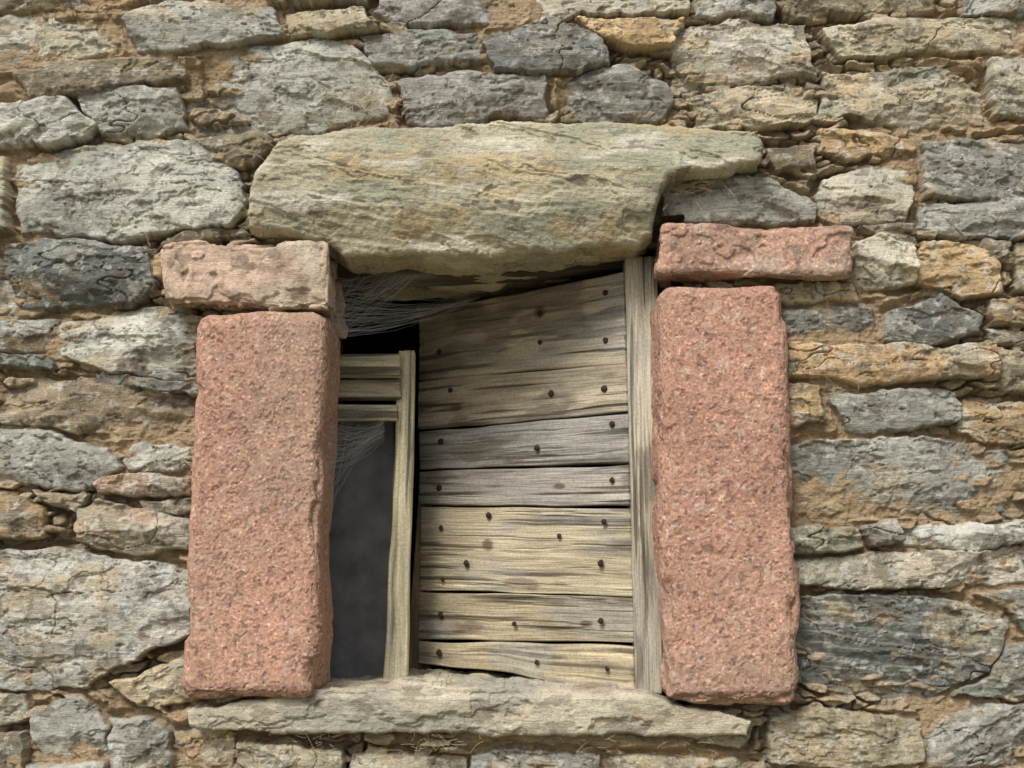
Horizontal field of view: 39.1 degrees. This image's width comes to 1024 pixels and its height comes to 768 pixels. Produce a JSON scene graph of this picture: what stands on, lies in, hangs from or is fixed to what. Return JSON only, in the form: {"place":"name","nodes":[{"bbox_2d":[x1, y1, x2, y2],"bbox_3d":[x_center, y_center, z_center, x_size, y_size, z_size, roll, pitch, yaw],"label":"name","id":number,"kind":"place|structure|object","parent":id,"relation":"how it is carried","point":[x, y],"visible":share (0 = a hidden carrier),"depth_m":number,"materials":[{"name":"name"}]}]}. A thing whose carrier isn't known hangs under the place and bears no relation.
{"place":"outdoors","nodes":[
{"label":"outdoors","id":0,"kind":"place"},
{"label":"ground","id":1,"kind":"structure","parent":0,"visible":0},
{"bbox_2d":[338,225,676,702],"bbox_3d":[0.000,0.107,3.277,2.000,1.700,1.980,0,-8,0],"label":"room interior","id":2,"kind":"object","parent":1,"relation":"on","point":[396,339],"visible":0.04,"depth_m":4.31,"materials":[{"name":"paint"}]},
{"bbox_2d":[338,404,398,421],"bbox_3d":[-0.274,0.050,2.457,0.159,0.030,0.030,0,-8,0],"label":"third rail","id":3,"kind":"object","parent":2,"relation":"attached to","point":[348,412],"visible":0.66,"depth_m":2.44,"materials":[{"name":"brown wood"}]},
{"bbox_2d":[338,379,401,400],"bbox_3d":[-0.273,0.011,2.477,0.167,0.036,0.034,0,-8,0],"label":"second rail","id":4,"kind":"object","parent":2,"relation":"attached to","point":[371,390],"visible":0.59,"depth_m":2.46,"materials":[{"name":"brown wood"}]},
{"bbox_2d":[340,354,401,378],"bbox_3d":[-0.271,-0.030,2.468,0.164,0.040,0.042,0,-8,0],"label":"top rail","id":5,"kind":"object","parent":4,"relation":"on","point":[373,366],"visible":0.59,"depth_m":2.45,"materials":[{"name":"brown wood"}]},
{"bbox_2d":[409,482,431,669],"bbox_3d":[-0.170,0.369,2.629,0.049,0.387,0.033,0,-8,0],"label":"stile edge","id":6,"kind":"object","parent":2,"relation":"on","point":[414,638],"visible":0.41,"depth_m":2.61,"materials":[{"name":"brown wood"}]},
{"bbox_2d":[0,0,1023,767],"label":"stone wall","id":7,"kind":"structure","parent":1,"relation":"on","point":[890,132],"depth_m":2.29,"materials":[{"name":"grey stone"}]},
{"bbox_2d":[187,668,750,738],"bbox_3d":[-0.065,0.519,2.352,0.858,0.090,0.368,0,-8,0],"label":"window sill","id":8,"kind":"structure","parent":7,"relation":"in","point":[487,703],"depth_m":2.18,"materials":[{"name":"stone"}]},
{"bbox_2d":[182,311,340,698],"bbox_3d":[-0.395,0.194,2.290,0.222,0.604,0.200,0,-8,0],"label":"granite jamb","id":9,"kind":"object","parent":8,"relation":"on","point":[259,595],"visible":0.99,"depth_m":2.20,"materials":[{"name":"pink stone"}]},
{"bbox_2d":[160,240,348,338],"bbox_3d":[-0.415,-0.158,2.345,0.280,0.144,0.200,0,-8,0],"label":"capstone","id":10,"kind":"object","parent":9,"relation":"on","point":[291,276],"visible":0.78,"depth_m":2.25,"materials":[{"name":"stone"}]},
{"bbox_2d":[248,120,763,300],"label":"stone lintel","id":11,"kind":"structure","parent":10,"relation":"on","point":[490,203],"depth_m":2.26,"materials":[{"name":"beige stone"}]},
{"bbox_2d":[335,261,623,289],"bbox_3d":[-0.065,-0.201,2.441,0.513,0.072,0.083,0,-8,0],"label":"head","id":12,"kind":"object","parent":11,"relation":"attached to","point":[577,272],"visible":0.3,"depth_m":2.41},
{"bbox_2d":[326,272,475,518],"bbox_3d":[-0.190,0.019,2.406,0.279,0.428,0.132,3,-8,-19],"label":"cobweb","id":13,"kind":"object","parent":12,"relation":"attached to","point":[382,432],"visible":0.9,"depth_m":2.37,"materials":[{"name":"fabric"}]},
{"bbox_2d":[329,421,393,678],"bbox_3d":[-0.293,0.295,2.501,0.182,0.512,0.015,0,-8,0],"label":"panel","id":14,"kind":"object","parent":8,"relation":"on","point":[359,537],"visible":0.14,"depth_m":2.49,"materials":[{"name":"glass"}]},
{"bbox_2d":[383,350,415,677],"bbox_3d":[-0.192,0.231,2.462,0.050,0.581,0.043,0,-8,0],"label":"stile","id":15,"kind":"object","parent":8,"relation":"on","point":[396,663],"visible":0.91,"depth_m":2.44,"materials":[{"name":"brown wood"}]},
{"bbox_2d":[418,272,634,687],"bbox_3d":[0.017,0.169,2.457,0.462,0.671,0.037,-6,-10,38],"label":"wooden shutter","id":16,"kind":"object","parent":8,"relation":"on","point":[534,365],"visible":0.99,"depth_m":2.43,"materials":[{"name":"brown wood"}]},
{"bbox_2d":[623,256,661,693],"bbox_3d":[0.212,0.142,2.333,0.056,0.703,0.064,0,-8,0],"label":"post","id":17,"kind":"object","parent":8,"relation":"on","point":[641,290],"visible":0.71,"depth_m":2.30,"materials":[{"name":"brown wood"}]},
{"bbox_2d":[650,286,800,704],"bbox_3d":[0.331,0.175,2.293,0.219,0.651,0.202,0,-8,0],"label":"granite jamb","id":18,"kind":"object","parent":8,"relation":"on","point":[724,546],"visible":0.93,"depth_m":2.20,"materials":[{"name":"pink stone"}]},
{"bbox_2d":[653,223,853,295],"bbox_3d":[0.381,-0.197,2.350,0.314,0.091,0.198,0,-8,0],"label":"capstone","id":19,"kind":"object","parent":18,"relation":"on","point":[703,252],"visible":0.77,"depth_m":2.26,"materials":[{"name":"pink stone"}]},
{"bbox_2d":[132,61,858,767],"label":"dry grass","id":20,"kind":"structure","parent":7,"relation":"on","point":[372,99],"depth_m":2.30,"materials":[{"name":"plant"}]}
]}

